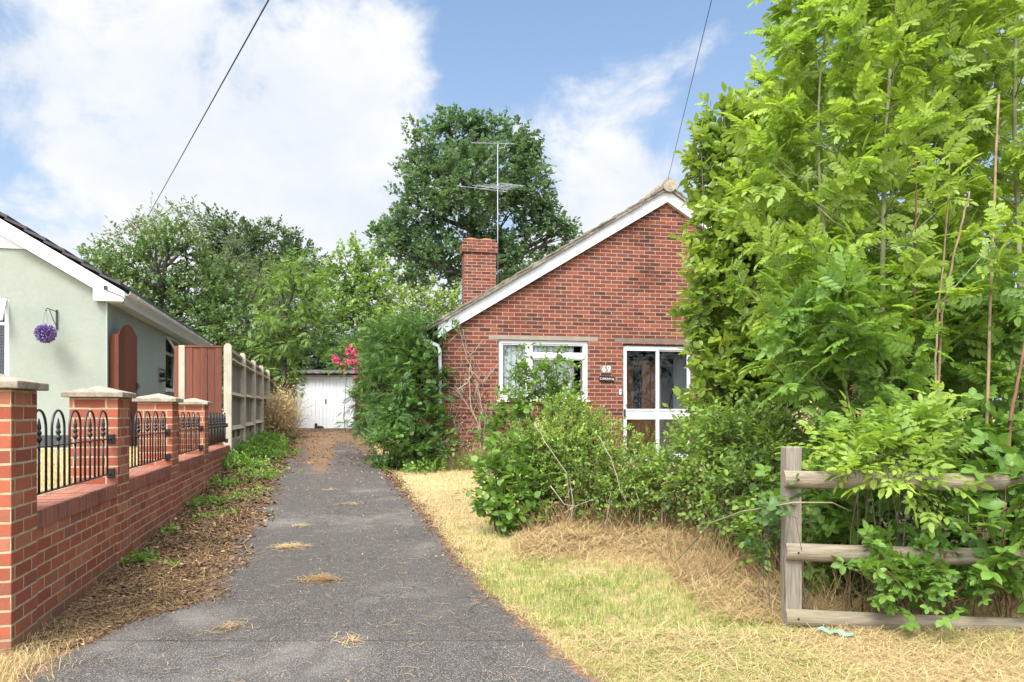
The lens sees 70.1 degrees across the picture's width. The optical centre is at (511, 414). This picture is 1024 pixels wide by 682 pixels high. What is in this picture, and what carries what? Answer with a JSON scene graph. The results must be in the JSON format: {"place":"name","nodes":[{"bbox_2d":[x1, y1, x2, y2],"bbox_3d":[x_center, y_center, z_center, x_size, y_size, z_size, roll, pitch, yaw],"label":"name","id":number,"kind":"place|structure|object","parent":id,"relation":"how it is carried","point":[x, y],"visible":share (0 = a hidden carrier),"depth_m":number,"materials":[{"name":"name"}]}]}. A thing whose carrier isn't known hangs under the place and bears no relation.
{"place":"outdoors","nodes":[
{"label":"outdoors","id":0,"kind":"place"},
{"bbox_2d":[37,442,223,495],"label":"raised garden ground","id":1,"kind":"structure","parent":0,"point":[61,468],"depth_m":7.68,"materials":[{"name":"plant"}]},
{"bbox_2d":[0,212,213,449],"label":"neighbour bungalow","id":2,"kind":"object","parent":1,"relation":"on","point":[90,303],"visible":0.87,"depth_m":11.84,"materials":[{"name":"paint"}]},
{"bbox_2d":[0,298,8,374],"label":"window","id":3,"kind":"structure","parent":2,"relation":"in","point":[4,302],"depth_m":11.66,"materials":[{"name":"white plastic"}]},
{"bbox_2d":[45,308,57,329],"bbox_3d":[-7.356,-1.530,11.658,0.027,0.320,0.324,0,0,-5],"label":"wall bracket","id":4,"kind":"object","parent":2,"relation":"attached to","point":[56,323],"depth_m":11.80,"materials":[{"name":"black metal"}]},
{"bbox_2d":[33,314,56,343],"bbox_3d":[-7.365,-1.383,11.520,0.329,0.546,0.325,0,0,0],"label":"hanging ball","id":5,"kind":"object","parent":4,"relation":"hanging from","point":[45,333],"visible":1,"depth_m":11.45,"materials":[{"name":"purple plant"}]},
{"bbox_2d":[110,325,138,446],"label":"side gate","id":6,"kind":"structure","parent":2,"relation":"attached to","point":[123,359],"depth_m":12.42,"materials":[{"name":"brown wood"}]},
{"bbox_2d":[165,336,178,392],"bbox_3d":[-7.995,-1.158,17.205,0.385,1.285,1.300,0,0,-15],"label":"window","id":7,"kind":"structure","parent":2,"relation":"in","point":[169,357],"depth_m":17.28,"materials":[{"name":"white plastic"}]},
{"bbox_2d":[72,208,274,350],"bbox_3d":[-12.080,-3.214,25.863,7.247,8.137,4.706,0,0,0],"label":"maple tree","id":8,"kind":"object","parent":1,"relation":"on","point":[166,242],"visible":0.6,"depth_m":25.57,"materials":[{"name":"green plant"}]},
{"bbox_2d":[174,345,222,445],"bbox_3d":[-5.473,-0.160,12.745,0.810,2.080,0.100,0,0,-4],"label":"side screen","id":9,"kind":"object","parent":1,"relation":"on","point":[197,371],"visible":0.62,"depth_m":12.73,"materials":[{"name":"wood"}]},
{"bbox_2d":[175,298,294,395],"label":"apple tree","id":10,"kind":"object","parent":1,"relation":"on","point":[217,341],"visible":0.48,"depth_m":24.64,"materials":[{"name":"green plant"}]},
{"bbox_2d":[192,229,303,365],"bbox_3d":[-10.825,-3.427,30.390,4.400,8.044,3.996,0,0,0],"label":"feathery tree","id":11,"kind":"object","parent":1,"relation":"on","point":[251,264],"visible":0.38,"depth_m":29.80,"materials":[{"name":"green plant"}]},
{"bbox_2d":[148,0,268,215],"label":"overhead cable","id":12,"kind":"object","parent":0,"point":[265,5],"visible":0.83,"depth_m":17.21,"materials":[{"name":"black rubber"}]},
{"bbox_2d":[16,641,605,681],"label":"pavement","id":13,"kind":"structure","parent":0,"point":[455,661],"depth_m":3.70,"materials":[{"name":"grey asphalt"}]},
{"bbox_2d":[331,631,367,647],"bbox_3d":[-0.902,1.236,4.003,0.241,0.054,0.258,0,0,-43],"label":"straw heap","id":14,"kind":"object","parent":13,"relation":"on","point":[352,639],"visible":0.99,"depth_m":3.99,"materials":[{"name":"beige plant"}]},
{"bbox_2d":[88,427,550,640],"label":"driveway","id":15,"kind":"structure","parent":0,"point":[281,619],"depth_m":5.31,"materials":[{"name":"grey asphalt"}]},
{"bbox_2d":[198,617,259,636],"bbox_3d":[-1.657,1.235,4.227,0.333,0.055,0.305,0,0,-36],"label":"straw heap","id":16,"kind":"object","parent":15,"relation":"on","point":[226,626],"visible":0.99,"depth_m":4.22,"materials":[{"name":"beige plant"}]},
{"bbox_2d":[267,541,312,551],"bbox_3d":[-1.951,1.152,6.375,0.405,0.047,0.396,0,0,34],"label":"straw heap","id":17,"kind":"object","parent":15,"relation":"on","point":[281,546],"visible":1,"depth_m":6.37,"materials":[{"name":"beige plant"}]},
{"bbox_2d":[24,428,585,681],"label":"leaf litter","id":18,"kind":"object","parent":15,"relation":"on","point":[208,508],"visible":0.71,"depth_m":6.03,"materials":[{"name":"brown plant"}]},
{"bbox_2d":[289,571,339,585],"bbox_3d":[-1.421,1.190,5.271,0.460,0.048,0.400,0,0,31],"label":"straw heap","id":19,"kind":"object","parent":15,"relation":"on","point":[321,577],"visible":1,"depth_m":5.27,"materials":[{"name":"brown plant"}]},
{"bbox_2d":[0,417,1022,681],"bbox_3d":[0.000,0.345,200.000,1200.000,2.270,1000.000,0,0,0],"label":"ground","id":20,"kind":"structure","parent":0,"point":[438,489],"depth_m":5.72,"materials":[{"name":"beige plant"}]},
{"bbox_2d":[0,374,229,659],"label":"garden wall","id":21,"kind":"structure","parent":20,"relation":"on","point":[62,550],"depth_m":5.01,"materials":[{"name":"red brick"}]},
{"bbox_2d":[37,409,114,494],"bbox_3d":[-2.906,0.229,4.868,0.056,0.522,1.675,0,0,-15],"label":"railing panel","id":22,"kind":"object","parent":21,"relation":"attached to","point":[110,438],"visible":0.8,"depth_m":4.76,"materials":[{"name":"black metal"}]},
{"bbox_2d":[129,411,169,468],"bbox_3d":[-3.437,0.229,6.894,0.057,0.522,1.810,0,0,-15],"label":"railing panel","id":23,"kind":"object","parent":21,"relation":"attached to","point":[155,428],"visible":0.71,"depth_m":6.96,"materials":[{"name":"black metal"}]},
{"bbox_2d":[179,412,202,454],"bbox_3d":[-3.994,0.229,9.019,0.057,0.522,1.882,0,0,-15],"label":"railing panel","id":24,"kind":"object","parent":21,"relation":"attached to","point":[190,422],"visible":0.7,"depth_m":9.13,"materials":[{"name":"black metal"}]},
{"bbox_2d":[209,412,227,445],"bbox_3d":[-4.627,0.229,11.435,0.056,0.522,2.410,0,0,-15],"label":"railing panel","id":25,"kind":"object","parent":21,"relation":"attached to","point":[218,424],"visible":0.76,"depth_m":11.54,"materials":[{"name":"black metal"}]},
{"bbox_2d":[120,547,162,569],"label":"weed","id":26,"kind":"object","parent":20,"relation":"on","point":[137,557],"visible":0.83,"depth_m":5.79,"materials":[{"name":"green plant"}]},
{"bbox_2d":[97,192,211,305],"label":"airy tree","id":27,"kind":"object","parent":20,"relation":"on","point":[176,219],"visible":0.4,"depth_m":35.09,"materials":[{"name":"green plant"}]},
{"bbox_2d":[154,522,180,535],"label":"weed","id":28,"kind":"object","parent":20,"relation":"on","point":[170,528],"visible":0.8,"depth_m":7.00,"materials":[{"name":"green plant"}]},
{"bbox_2d":[162,559,179,570],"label":"weed","id":29,"kind":"object","parent":20,"relation":"on","point":[171,564],"visible":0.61,"depth_m":5.70,"materials":[{"name":"green plant"}]},
{"bbox_2d":[179,506,255,525],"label":"weed","id":30,"kind":"object","parent":20,"relation":"on","point":[211,513],"visible":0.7,"depth_m":8.02,"materials":[{"name":"green plant"}]},
{"bbox_2d":[186,491,258,508],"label":"weed","id":31,"kind":"object","parent":20,"relation":"on","point":[198,499],"visible":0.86,"depth_m":8.87,"materials":[{"name":"green plant"}]},
{"bbox_2d":[203,474,260,491],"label":"weed","id":32,"kind":"object","parent":20,"relation":"on","point":[217,480],"visible":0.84,"depth_m":10.32,"materials":[{"name":"green plant"}]},
{"bbox_2d":[224,343,274,453],"bbox_3d":[-6.528,-0.053,18.700,0.130,2.666,12.310,0,0,-15],"label":"boarded fence","id":33,"kind":"object","parent":20,"relation":"on","point":[248,385],"visible":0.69,"depth_m":15.11,"materials":[{"name":"wood"}]},
{"bbox_2d":[223,485,276,501],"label":"weed","id":34,"kind":"object","parent":20,"relation":"on","point":[235,495],"visible":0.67,"depth_m":9.64,"materials":[{"name":"green plant"}]},
{"bbox_2d":[222,449,283,471],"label":"weed","id":35,"kind":"object","parent":20,"relation":"on","point":[238,459],"visible":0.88,"depth_m":12.18,"materials":[{"name":"green plant"}]},
{"bbox_2d":[175,202,335,333],"bbox_3d":[-13.440,-5.218,38.842,8.600,11.714,6.192,0,0,0],"label":"dark tree","id":36,"kind":"object","parent":20,"relation":"on","point":[255,241],"visible":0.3,"depth_m":38.24,"materials":[{"name":"green plant"}]},
{"bbox_2d":[233,432,292,448],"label":"weed","id":37,"kind":"object","parent":20,"relation":"on","point":[258,438],"visible":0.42,"depth_m":16.33,"materials":[{"name":"green plant"}]},
{"bbox_2d":[235,439,292,461],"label":"weed","id":38,"kind":"object","parent":20,"relation":"on","point":[248,446],"visible":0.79,"depth_m":14.13,"materials":[{"name":"green plant"}]},
{"bbox_2d":[228,465,302,480],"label":"weed","id":39,"kind":"object","parent":20,"relation":"on","point":[255,471],"visible":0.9,"depth_m":11.36,"materials":[{"name":"green plant"}]},
{"bbox_2d":[0,456,544,681],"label":"verge straw","id":40,"kind":"object","parent":20,"relation":"on","point":[13,666],"visible":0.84,"depth_m":4.44,"materials":[{"name":"beige plant"}]},
{"bbox_2d":[256,428,298,441],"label":"weed","id":41,"kind":"object","parent":20,"relation":"on","point":[278,436],"visible":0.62,"depth_m":18.81,"materials":[{"name":"green plant"}]},
{"bbox_2d":[258,439,304,455],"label":"weed","id":42,"kind":"object","parent":20,"relation":"on","point":[283,447],"visible":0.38,"depth_m":15.53,"materials":[{"name":"green plant"}]},
{"bbox_2d":[227,247,343,404],"bbox_3d":[-7.262,-2.417,23.908,3.202,6.280,3.137,0,0,-39],"label":"locust tree","id":43,"kind":"object","parent":20,"relation":"on","point":[280,289],"visible":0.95,"depth_m":23.79,"materials":[{"name":"green plant"}]},
{"bbox_2d":[260,373,316,437],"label":"dead bush","id":44,"kind":"object","parent":20,"relation":"on","point":[280,417],"visible":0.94,"depth_m":20.73,"materials":[{"name":"beige plant"}]},
{"bbox_2d":[222,285,386,395],"bbox_3d":[-8.440,-2.415,31.745,8.830,6.459,4.609,0,0,0],"label":"holly tree","id":45,"kind":"object","parent":20,"relation":"on","point":[317,364],"visible":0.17,"depth_m":31.06,"materials":[{"name":"green plant"}]},
{"bbox_2d":[287,369,372,427],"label":"garage","id":46,"kind":"structure","parent":20,"relation":"on","point":[325,391],"depth_m":27.56,"materials":[{"name":"grey concrete"}]},
{"bbox_2d":[297,377,322,427],"bbox_3d":[-7.619,-0.433,27.530,0.960,1.965,0.040,0,0,-4],"label":"garage door","id":47,"kind":"structure","parent":46,"relation":"in","point":[314,388],"depth_m":27.52,"materials":[{"name":"white paint"}]},
{"bbox_2d":[323,377,352,427],"bbox_3d":[-6.573,-0.433,27.594,1.125,1.965,0.060,0,0,-4],"label":"garage door","id":48,"kind":"structure","parent":46,"relation":"in","point":[333,387],"depth_m":27.58,"materials":[{"name":"white paint"}]},
{"bbox_2d":[317,329,382,431],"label":"rambling rose","id":49,"kind":"object","parent":20,"relation":"on","point":[336,361],"visible":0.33,"depth_m":23.58,"materials":[{"name":"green plant"}]},
{"bbox_2d":[308,230,410,365],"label":"ash tree","id":50,"kind":"object","parent":20,"relation":"on","point":[359,305],"visible":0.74,"depth_m":33.44,"materials":[{"name":"green plant"}]},
{"bbox_2d":[363,449,417,471],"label":"weed","id":51,"kind":"object","parent":20,"relation":"on","point":[385,462],"visible":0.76,"depth_m":12.72,"materials":[{"name":"green plant"}]},
{"bbox_2d":[334,303,468,467],"bbox_3d":[-2.499,-0.635,15.088,2.545,3.553,5.940,0,0,-22],"label":"wisteria hedge","id":52,"kind":"object","parent":20,"relation":"on","point":[386,354],"visible":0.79,"depth_m":13.55,"materials":[{"name":"green plant"}]},
{"bbox_2d":[353,274,461,372],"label":"plum tree","id":53,"kind":"object","parent":20,"relation":"on","point":[432,303],"visible":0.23,"depth_m":20.91,"materials":[{"name":"green plant"}]},
{"bbox_2d":[367,333,465,464],"bbox_3d":[-1.655,-0.218,12.668,1.275,2.477,1.611,0,0,42],"label":"climbing vine","id":54,"kind":"object","parent":20,"relation":"on","point":[412,399],"visible":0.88,"depth_m":12.70,"materials":[{"name":"green plant"}]},
{"bbox_2d":[383,452,459,474],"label":"weed","id":55,"kind":"object","parent":20,"relation":"on","point":[423,464],"visible":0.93,"depth_m":12.33,"materials":[{"name":"green plant"}]},
{"bbox_2d":[361,102,583,309],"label":"oak tree","id":56,"kind":"object","parent":20,"relation":"on","point":[459,158],"visible":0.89,"depth_m":44.20,"materials":[{"name":"green plant"}]},
{"bbox_2d":[452,447,493,470],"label":"weed","id":57,"kind":"object","parent":20,"relation":"on","point":[466,456],"visible":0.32,"depth_m":12.73,"materials":[{"name":"green plant"}]},
{"bbox_2d":[454,392,550,537],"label":"hazel sapling","id":58,"kind":"object","parent":20,"relation":"on","point":[497,503],"visible":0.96,"depth_m":7.05,"materials":[{"name":"green plant"}]},
{"bbox_2d":[466,343,610,470],"bbox_3d":[0.418,-0.094,12.265,2.451,2.260,1.221,0,0,0],"label":"shrub","id":59,"kind":"object","parent":20,"relation":"on","point":[501,413],"visible":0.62,"depth_m":12.21,"materials":[{"name":"green plant"}]},
{"bbox_2d":[474,385,712,531],"bbox_3d":[0.838,0.567,7.370,2.500,1.789,1.632,0,0,0],"label":"privet bush","id":60,"kind":"object","parent":20,"relation":"on","point":[572,482],"visible":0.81,"depth_m":7.20,"materials":[{"name":"green plant"}]},
{"bbox_2d":[208,307,1018,415],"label":"distant wood","id":61,"kind":"object","parent":20,"relation":"on","point":[363,363],"visible":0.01,"depth_m":67.43,"materials":[{"name":"green plant"}]},
{"bbox_2d":[412,178,863,464],"bbox_3d":[2.035,-1.528,19.195,9.440,6.115,10.315,0,0,-11],"label":"brick bungalow","id":62,"kind":"object","parent":20,"relation":"on","point":[602,293],"visible":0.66,"depth_m":14.10,"materials":[{"name":"brick"}]},
{"bbox_2d":[442,325,512,454],"bbox_3d":[-0.888,-0.482,13.533,2.012,2.569,0.120,0,0,-11],"label":"dead vine","id":63,"kind":"object","parent":62,"relation":"attached to","point":[471,406],"visible":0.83,"depth_m":13.53,"materials":[{"name":"brown plant"}]},
{"bbox_2d":[457,141,522,284],"bbox_3d":[-0.488,-4.355,17.396,1.408,4.369,1.069,0,0,14],"label":"television aerial","id":64,"kind":"object","parent":62,"relation":"attached to","point":[497,188],"visible":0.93,"depth_m":17.36,"materials":[{"name":"metal"}]},
{"bbox_2d":[497,340,589,401],"bbox_3d":[0.592,-0.813,13.945,1.809,1.185,0.260,0,0,-11],"label":"window","id":65,"kind":"structure","parent":62,"relation":"in","point":[506,347],"depth_m":13.94,"materials":[{"name":"white plastic"}]},
{"bbox_2d":[599,376,613,381],"bbox_3d":[1.830,-0.682,14.091,0.304,0.123,0.022,0,0,-11],"label":"name sign","id":66,"kind":"object","parent":62,"relation":"attached to","point":[606,378],"visible":1,"depth_m":14.08,"materials":[{"name":"black plastic"}]},
{"bbox_2d":[601,365,611,372],"bbox_3d":[1.821,-0.870,14.088,0.210,0.150,0.024,0,0,-11],"label":"number plate","id":67,"kind":"object","parent":62,"relation":"attached to","point":[606,368],"visible":1,"depth_m":14.08,"materials":[{"name":"white paint"}]},
{"bbox_2d":[627,360,654,453],"bbox_3d":[2.600,-0.095,15.242,0.840,2.050,0.040,0,0,-11],"label":"inner door","id":68,"kind":"structure","parent":62,"relation":"in","point":[640,374],"depth_m":15.25,"materials":[{"name":"brown wood"}]},
{"bbox_2d":[623,344,689,460],"bbox_3d":[2.839,-0.244,14.356,1.430,2.308,0.132,0,0,-11],"label":"porch door","id":69,"kind":"structure","parent":62,"relation":"in","point":[630,413],"depth_m":14.32,"materials":[{"name":"white paint"}]},
{"bbox_2d":[668,0,711,177],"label":"telephone wire","id":70,"kind":"object","parent":62,"relation":"attached to","point":[691,81],"visible":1,"depth_m":9.86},
{"bbox_2d":[389,463,1023,681],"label":"lawn grass","id":71,"kind":"structure","parent":20,"relation":"on","point":[562,585],"depth_m":4.49,"materials":[{"name":"beige plant"}]},
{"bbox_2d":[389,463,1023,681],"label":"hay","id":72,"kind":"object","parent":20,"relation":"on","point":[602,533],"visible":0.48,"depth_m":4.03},
{"bbox_2d":[816,626,854,635],"bbox_3d":[1.798,1.209,4.060,0.190,0.022,0.050,0,0,38],"label":"plastic strip","id":73,"kind":"object","parent":72,"relation":"on","point":[841,632],"visible":0.97,"depth_m":4.05,"materials":[{"name":"white plastic"}]},
{"bbox_2d":[636,378,818,575],"bbox_3d":[1.899,0.479,6.249,1.535,1.577,2.851,0,0,0],"label":"honeysuckle bush","id":74,"kind":"object","parent":20,"relation":"on","point":[722,444],"visible":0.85,"depth_m":6.18,"materials":[{"name":"green plant"}]},
{"bbox_2d":[442,439,1022,617],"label":"dry stalks","id":75,"kind":"object","parent":20,"relation":"on","point":[775,574],"visible":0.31,"depth_m":5.60,"materials":[{"name":"beige plant"}]},
{"bbox_2d":[674,502,851,563],"bbox_3d":[1.429,0.849,4.897,0.517,0.726,1.769,0,0,-26],"label":"dry cane","id":76,"kind":"object","parent":20,"relation":"on","point":[700,534],"visible":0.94,"depth_m":4.41,"materials":[{"name":"beige plant"}]},
{"bbox_2d":[667,52,871,511],"bbox_3d":[3.044,-1.733,8.781,3.157,5.818,2.132,0,0,-44],"label":"broad leaved tree","id":77,"kind":"object","parent":20,"relation":"on","point":[721,337],"visible":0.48,"depth_m":8.19,"materials":[{"name":"green plant"}]},
{"bbox_2d":[733,459,840,627],"bbox_3d":[1.632,0.788,4.422,0.534,1.044,0.676,0,0,0],"label":"oak seedling","id":78,"kind":"object","parent":20,"relation":"on","point":[776,513],"visible":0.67,"depth_m":4.35,"materials":[{"name":"green plant"}]},
{"bbox_2d":[710,1,918,436],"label":"ash sapling","id":79,"kind":"object","parent":20,"relation":"on","point":[730,212],"visible":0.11,"depth_m":7.11,"materials":[{"name":"green plant"}]},
{"bbox_2d":[733,243,953,580],"bbox_3d":[2.420,0.080,5.186,1.342,2.496,1.401,0,0,39],"label":"ash sapling","id":80,"kind":"object","parent":20,"relation":"on","point":[828,297],"visible":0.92,"depth_m":5.02,"materials":[{"name":"green plant"}]},
{"bbox_2d":[714,0,976,425],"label":"ash sapling","id":81,"kind":"object","parent":20,"relation":"on","point":[850,123],"visible":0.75,"depth_m":5.45,"materials":[{"name":"green plant"}]},
{"bbox_2d":[720,19,1023,505],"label":"shade thicket","id":82,"kind":"object","parent":20,"relation":"on","point":[752,395],"depth_m":8.14,"materials":[{"name":"green plant"}]},
{"bbox_2d":[725,0,1023,403],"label":"ash sapling","id":83,"kind":"object","parent":20,"relation":"on","point":[893,34],"visible":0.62,"depth_m":5.33,"materials":[{"name":"green plant"}]},
{"bbox_2d":[774,380,994,613],"bbox_3d":[2.309,0.549,4.409,1.269,1.520,1.040,0,0,-14],"label":"ash regrowth","id":84,"kind":"object","parent":20,"relation":"on","point":[889,433],"visible":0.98,"depth_m":4.23,"materials":[{"name":"green plant"}]},
{"bbox_2d":[747,387,1023,610],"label":"bramble","id":85,"kind":"object","parent":20,"relation":"on","point":[833,526],"visible":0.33,"depth_m":4.79,"materials":[{"name":"green plant"}]},
{"bbox_2d":[778,0,1023,314],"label":"ash sapling","id":86,"kind":"object","parent":20,"relation":"on","point":[1000,177],"visible":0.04,"depth_m":7.10,"materials":[{"name":"green plant"}]},
{"bbox_2d":[780,446,1023,634],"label":"post and rail fence","id":87,"kind":"object","parent":20,"relation":"on","point":[793,612],"visible":0.67,"depth_m":4.19,"materials":[{"name":"brown wood"}]},
{"bbox_2d":[803,232,1018,438],"bbox_3d":[3.288,-0.078,5.896,1.603,2.763,1.535,0,0,-45],"label":"ash sapling","id":88,"kind":"object","parent":20,"relation":"on","point":[972,256],"visible":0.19,"depth_m":5.47,"materials":[{"name":"green plant"}]},
{"bbox_2d":[805,0,1023,346],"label":"ash sapling","id":89,"kind":"object","parent":20,"relation":"on","point":[1012,158],"visible":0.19,"depth_m":5.90,"materials":[{"name":"green plant"}]},
{"bbox_2d":[914,99,916,399],"bbox_3d":[2.929,-0.534,5.301,0.034,3.517,0.018,0,0,0],"label":"dry cane","id":90,"kind":"object","parent":20,"relation":"on","point":[915,251],"visible":0.37,"depth_m":5.29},
{"bbox_2d":[831,519,1008,631],"bbox_3d":[2.384,0.968,4.189,1.008,0.741,0.652,0,0,-36],"label":"bramble","id":91,"kind":"object","parent":20,"relation":"on","point":[899,585],"visible":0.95,"depth_m":4.11,"materials":[{"name":"green plant"}]},
{"bbox_2d":[934,157,950,390],"bbox_3d":[2.950,-0.277,5.000,0.111,3.025,0.022,0,0,0],"label":"dry cane","id":92,"kind":"object","parent":20,"relation":"on","point":[935,355],"visible":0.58,"depth_m":4.99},
{"bbox_2d":[867,247,1023,546],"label":"ash sapling","id":93,"kind":"object","parent":20,"relation":"on","point":[1011,335],"visible":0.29,"depth_m":5.15,"materials":[{"name":"green plant"}]},
{"bbox_2d":[867,1,1023,404],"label":"ash sapling","id":94,"kind":"object","parent":20,"relation":"on","point":[1006,123],"visible":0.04,"depth_m":6.79,"materials":[{"name":"green plant"}]},
{"bbox_2d":[877,0,1023,537],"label":"ash sapling","id":95,"kind":"object","parent":20,"relation":"on","point":[1007,72],"visible":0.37,"depth_m":5.59,"materials":[{"name":"green plant"}]},
{"bbox_2d":[937,191,969,411],"bbox_3d":[3.093,-0.172,5.151,0.288,2.804,0.024,0,0,0],"label":"dry cane","id":96,"kind":"object","parent":20,"relation":"on","point":[942,312],"visible":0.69,"depth_m":5.14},
{"bbox_2d":[908,428,1023,617],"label":"bramble","id":97,"kind":"object","parent":20,"relation":"on","point":[1004,559],"visible":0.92,"depth_m":4.15,"materials":[{"name":"green plant"}]},
{"bbox_2d":[983,94,999,509],"bbox_3d":[3.278,-0.479,5.000,0.133,3.429,0.028,0,0,0],"label":"dry cane","id":98,"kind":"object","parent":20,"relation":"on","point":[990,298],"visible":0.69,"depth_m":4.99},
{"bbox_2d":[996,342,1023,601],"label":"dry cane","id":99,"kind":"object","parent":20,"relation":"on","point":[1011,412],"visible":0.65,"depth_m":4.74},
{"bbox_2d":[0,0,1023,413],"label":"sky","id":100,"kind":"structure","parent":0,"point":[101,101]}
]}

